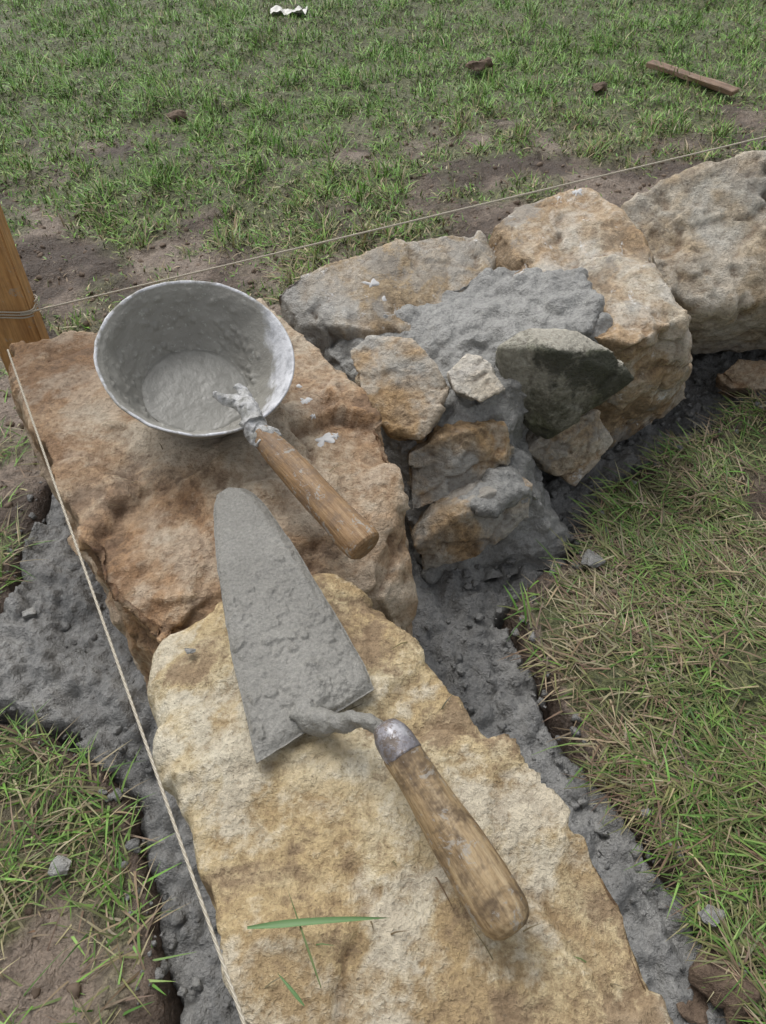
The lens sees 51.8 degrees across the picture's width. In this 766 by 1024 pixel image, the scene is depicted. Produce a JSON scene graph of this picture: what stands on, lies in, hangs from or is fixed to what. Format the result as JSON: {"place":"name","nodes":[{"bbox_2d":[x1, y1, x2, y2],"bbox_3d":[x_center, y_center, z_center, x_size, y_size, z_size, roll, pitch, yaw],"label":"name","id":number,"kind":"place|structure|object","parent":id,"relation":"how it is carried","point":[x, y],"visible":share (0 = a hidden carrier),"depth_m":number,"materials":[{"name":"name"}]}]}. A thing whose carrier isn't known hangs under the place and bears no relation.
{"place":"outdoors","nodes":[
{"label":"outdoors","id":0,"kind":"place"},
{"bbox_2d":[0,0,765,1023],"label":"ground","id":1,"kind":"structure","parent":0,"point":[36,956],"depth_m":1.74,"materials":[{"name":"green plant"}]},
{"bbox_2d":[0,205,49,374],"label":"wooden stake","id":2,"kind":"object","parent":1,"relation":"on","point":[17,297],"visible":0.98,"depth_m":0.99,"materials":[{"name":"brown wood"}]},
{"bbox_2d":[20,136,765,313],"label":"mason string","id":3,"kind":"object","parent":2,"relation":"attached to","point":[389,226],"visible":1,"depth_m":1.03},
{"bbox_2d":[0,369,193,1023],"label":"verge grass","id":4,"kind":"structure","parent":1,"relation":"on","point":[99,872],"depth_m":0.78,"materials":[{"name":"green plant"}]},
{"bbox_2d":[48,855,71,876],"bbox_3d":[-0.312,0.341,0.760,0.020,0.009,0.020,0,47,0],"label":"mortar lump","id":5,"kind":"object","parent":4,"relation":"on","point":[62,864],"visible":1,"depth_m":0.76,"materials":[{"name":"grey concrete"}]},
{"bbox_2d":[166,109,186,121],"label":"soil clod","id":6,"kind":"object","parent":1,"relation":"on","point":[173,114],"visible":0.91,"depth_m":2.01,"materials":[{"name":"brown soil"}]},
{"bbox_2d":[8,298,417,718],"bbox_3d":[-0.187,0.014,0.954,0.370,0.339,0.502,-19,50,-17],"label":"foundation stone","id":7,"kind":"object","parent":1,"relation":"on","point":[149,539],"visible":0.59,"depth_m":0.80,"materials":[{"name":"stone"}]},
{"bbox_2d":[7,349,245,1023],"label":"mason string","id":8,"kind":"object","parent":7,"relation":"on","point":[230,984],"visible":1,"depth_m":0.57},
{"bbox_2d":[93,280,378,558],"bbox_3d":[-0.116,-0.110,0.776,0.193,0.114,0.347,-50,64,-36],"label":"mortar ladle","id":9,"kind":"object","parent":7,"relation":"on","point":[194,360],"visible":1,"depth_m":0.82,"materials":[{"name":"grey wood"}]},
{"bbox_2d":[300,397,312,403],"bbox_3d":[-0.084,-0.122,0.870,0.019,0.005,0.019,-9,48,-8],"label":"lime splash","id":10,"kind":"object","parent":7,"relation":"on","point":[306,400],"visible":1,"depth_m":0.87,"materials":[{"name":"white"}]},
{"bbox_2d":[315,432,334,446],"bbox_3d":[-0.065,-0.075,0.846,0.029,0.005,0.023,-23,51,-20],"label":"lime splash","id":11,"kind":"object","parent":7,"relation":"on","point":[324,438],"visible":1,"depth_m":0.85,"materials":[{"name":"white"}]},
{"bbox_2d":[330,433,338,438],"bbox_3d":[-0.053,-0.083,0.855,0.011,0.005,0.014,0,47,0],"label":"lime splash","id":12,"kind":"object","parent":7,"relation":"on","point":[334,435],"visible":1,"depth_m":0.85,"materials":[{"name":"grey"}]},
{"bbox_2d":[270,5,307,14],"bbox_3d":[-0.312,-1.669,2.615,0.120,0.021,0.070,0,47,0],"label":"plastic scrap","id":13,"kind":"object","parent":1,"relation":"on","point":[277,8],"visible":0.98,"depth_m":2.60,"materials":[{"name":"white plastic"}]},
{"bbox_2d":[0,349,765,1023],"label":"mortar bed","id":14,"kind":"object","parent":1,"relation":"on","point":[52,679],"visible":0.18,"depth_m":0.90,"materials":[{"name":"grey concrete"}]},
{"bbox_2d":[22,607,36,617],"bbox_3d":[-0.434,0.124,0.972,0.019,0.013,0.015,-7,47,-7],"label":"mortar lump","id":15,"kind":"object","parent":14,"relation":"on","point":[30,612],"visible":1,"depth_m":0.97,"materials":[{"name":"grey concrete"}]},
{"bbox_2d":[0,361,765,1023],"bbox_3d":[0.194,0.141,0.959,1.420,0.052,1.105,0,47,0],"label":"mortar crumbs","id":16,"kind":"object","parent":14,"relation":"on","point":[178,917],"visible":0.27,"depth_m":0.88,"materials":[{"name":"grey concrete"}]},
{"bbox_2d":[279,230,495,356],"bbox_3d":[0.033,-0.250,1.122,0.321,0.217,0.160,-22,51,-20],"label":"wall stone","id":17,"kind":"object","parent":14,"relation":"on","point":[327,306],"visible":0.52,"depth_m":1.06,"materials":[{"name":"beige stone"}]},
{"bbox_2d":[362,278,378,286],"bbox_3d":[-0.016,-0.306,1.056,0.026,0.008,0.016,-23,51,-20],"label":"lime splash","id":18,"kind":"object","parent":17,"relation":"on","point":[374,282],"visible":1,"depth_m":1.05,"materials":[{"name":"white"}]},
{"bbox_2d":[147,573,673,1023],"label":"foundation stone","id":19,"kind":"object","parent":14,"relation":"on","point":[327,826],"visible":0.79,"depth_m":0.54,"materials":[{"name":"yellow stone"}]},
{"bbox_2d":[184,648,195,653],"bbox_3d":[-0.156,0.112,0.636,0.010,0.004,0.006,0,47,0],"label":"mortar lump","id":20,"kind":"object","parent":19,"relation":"on","point":[189,650],"visible":1,"depth_m":0.64,"materials":[{"name":"grey concrete"}]},
{"bbox_2d":[277,973,303,1005],"bbox_3d":[-0.055,0.284,0.469,0.024,0.003,0.002,36,56,29],"label":"grass blade","id":21,"kind":"object","parent":19,"relation":"on","point":[294,993],"depth_m":0.47,"materials":[{"name":"green plant"}]},
{"bbox_2d":[288,892,320,986],"bbox_3d":[-0.049,0.263,0.489,0.001,0.003,0.062,-18,50,-16],"label":"grass blade","id":22,"kind":"object","parent":19,"relation":"on","point":[309,953],"depth_m":0.48,"materials":[{"name":"green plant"}]},
{"bbox_2d":[247,917,385,928],"bbox_3d":[-0.040,0.257,0.493,0.090,0.005,0.007,0,47,0],"label":"grass blade","id":23,"kind":"object","parent":19,"relation":"on","point":[297,922],"depth_m":0.49,"materials":[{"name":"green plant"}]},
{"bbox_2d":[102,380,622,987],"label":"straw bits","id":24,"kind":"object","parent":19,"relation":"on","point":[394,862],"visible":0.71,"depth_m":0.51,"materials":[{"name":"beige plant"}]},
{"bbox_2d":[213,487,528,940],"bbox_3d":[-0.063,0.121,0.594,0.111,0.055,0.450,-23,51,-20],"label":"trowel","id":25,"kind":"object","parent":19,"relation":"on","point":[300,669],"visible":1,"depth_m":0.60,"materials":[{"name":"metal"}]},
{"bbox_2d":[324,267,612,585],"bbox_3d":[0.146,-0.124,1.053,0.388,0.305,0.351,-20,50,-18],"label":"mortar joint","id":26,"kind":"object","parent":14,"relation":"on","point":[486,313],"visible":0.45,"depth_m":1.02,"materials":[{"name":"grey concrete"}]},
{"bbox_2d":[350,335,449,442],"bbox_3d":[0.019,-0.145,0.979,0.102,0.116,0.145,-33,55,-27],"label":"wall stone","id":27,"kind":"object","parent":26,"relation":"on","point":[404,386],"visible":0.88,"depth_m":0.95,"materials":[{"name":"beige stone"}]},
{"bbox_2d":[447,354,504,401],"bbox_3d":[0.108,-0.160,0.967,0.065,0.055,0.082,-21,50,-19],"label":"quartz chip","id":28,"kind":"object","parent":26,"relation":"on","point":[470,377],"visible":1,"depth_m":0.95,"materials":[{"name":"grey stone"}]},
{"bbox_2d":[409,477,532,569],"bbox_3d":[0.110,-0.015,1.031,0.152,0.126,0.182,0,47,0],"label":"wall stone","id":29,"kind":"object","parent":14,"relation":"on","point":[450,528],"visible":0.49,"depth_m":0.97,"materials":[{"name":"brown stone"}]},
{"bbox_2d":[407,419,514,509],"bbox_3d":[0.095,-0.086,1.026,0.142,0.124,0.189,0,47,0],"label":"wall stone","id":30,"kind":"object","parent":29,"relation":"on","point":[445,460],"visible":0.64,"depth_m":0.96,"materials":[{"name":"brown stone"}]},
{"bbox_2d":[526,409,612,485],"bbox_3d":[0.248,-0.105,1.112,0.133,0.121,0.107,-8,48,-7],"label":"wall stone","id":31,"kind":"object","parent":14,"relation":"on","point":[572,454],"visible":0.58,"depth_m":1.07,"materials":[{"name":"stone"}]},
{"bbox_2d":[495,328,633,438],"bbox_3d":[0.223,-0.178,1.004,0.168,0.145,0.116,0,47,0],"label":"fieldstone","id":32,"kind":"object","parent":31,"relation":"on","point":[566,378],"visible":0.88,"depth_m":0.96,"materials":[{"name":"grey stone"}]},
{"bbox_2d":[488,188,692,450],"bbox_3d":[0.305,-0.259,1.156,0.335,0.296,0.330,0,47,0],"label":"wall stone","id":33,"kind":"object","parent":14,"relation":"on","point":[646,337],"visible":0.57,"depth_m":1.08,"materials":[{"name":"stone"}]},
{"bbox_2d":[572,188,581,195],"bbox_3d":[0.285,-0.466,1.152,0.020,0.008,0.014,-12,48,-11],"label":"lime splash","id":34,"kind":"object","parent":33,"relation":"on","point":[578,191],"visible":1,"depth_m":1.15,"materials":[{"name":"grey"}]},
{"bbox_2d":[620,150,765,353],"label":"wall stone","id":35,"kind":"object","parent":14,"relation":"on","point":[701,226],"visible":0.65,"depth_m":1.13,"materials":[{"name":"beige stone"}]},
{"bbox_2d":[676,985,712,1023],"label":"soil clod","id":36,"kind":"object","parent":14,"relation":"on","point":[695,1009],"visible":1,"depth_m":0.70,"materials":[{"name":"brown soil"}]},
{"bbox_2d":[688,948,736,1008],"bbox_3d":[0.297,0.416,0.706,0.042,0.027,0.044,-30,54,-25],"label":"soil clod","id":37,"kind":"object","parent":14,"relation":"on","point":[696,976],"visible":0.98,"depth_m":0.70,"materials":[{"name":"brown soil"}]},
{"bbox_2d":[716,960,763,1023],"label":"soil clod","id":38,"kind":"object","parent":14,"relation":"on","point":[733,1001],"visible":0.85,"depth_m":0.68,"materials":[{"name":"brown soil"}]},
{"bbox_2d":[715,359,765,397],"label":"rubble stone","id":39,"kind":"object","parent":14,"relation":"on","point":[739,375],"visible":0.94,"depth_m":1.25,"materials":[{"name":"stone"}]},
{"bbox_2d":[0,104,765,998],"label":"soil crumbs","id":40,"kind":"object","parent":1,"relation":"on","point":[74,990],"visible":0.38,"depth_m":1.59,"materials":[{"name":"brown soil"}]},
{"bbox_2d":[465,57,493,70],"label":"soil clod","id":41,"kind":"object","parent":1,"relation":"on","point":[481,64],"visible":0.98,"depth_m":2.26,"materials":[{"name":"brown soil"}]},
{"bbox_2d":[591,81,606,91],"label":"soil clod","id":42,"kind":"object","parent":1,"relation":"on","point":[599,86],"visible":1,"depth_m":2.15,"materials":[{"name":"brown soil"}]},
{"bbox_2d":[498,387,765,1023],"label":"turf grass","id":43,"kind":"structure","parent":1,"relation":"on","point":[738,845],"depth_m":0.92,"materials":[{"name":"green plant"}]},
{"bbox_2d":[581,549,605,568],"bbox_3d":[0.271,0.062,1.020,0.030,0.012,0.030,-34,56,-28],"label":"mortar lump","id":44,"kind":"object","parent":43,"relation":"on","point":[589,556],"visible":1,"depth_m":1.02,"materials":[{"name":"grey concrete"}]},
{"bbox_2d":[697,904,726,926],"bbox_3d":[0.305,0.373,0.730,0.024,0.006,0.018,-26,52,-22],"label":"mortar lump","id":45,"kind":"object","parent":43,"relation":"on","point":[704,916],"visible":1,"depth_m":0.73,"materials":[{"name":"grey concrete"}]},
{"bbox_2d":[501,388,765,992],"bbox_3d":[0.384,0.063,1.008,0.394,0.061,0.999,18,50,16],"label":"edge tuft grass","id":46,"kind":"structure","parent":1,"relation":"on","point":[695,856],"depth_m":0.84,"materials":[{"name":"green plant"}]},
{"bbox_2d":[645,59,738,95],"bbox_3d":[0.861,-1.214,2.200,0.041,0.017,0.279,-35,58,-28],"label":"wood board","id":47,"kind":"object","parent":1,"relation":"on","point":[718,86],"visible":0.99,"depth_m":2.18,"materials":[{"name":"brown wood"}]},
{"bbox_2d":[0,0,765,393],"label":"lawn grass","id":48,"kind":"structure","parent":0,"point":[256,162],"depth_m":2.10,"materials":[{"name":"green plant"}]}
]}

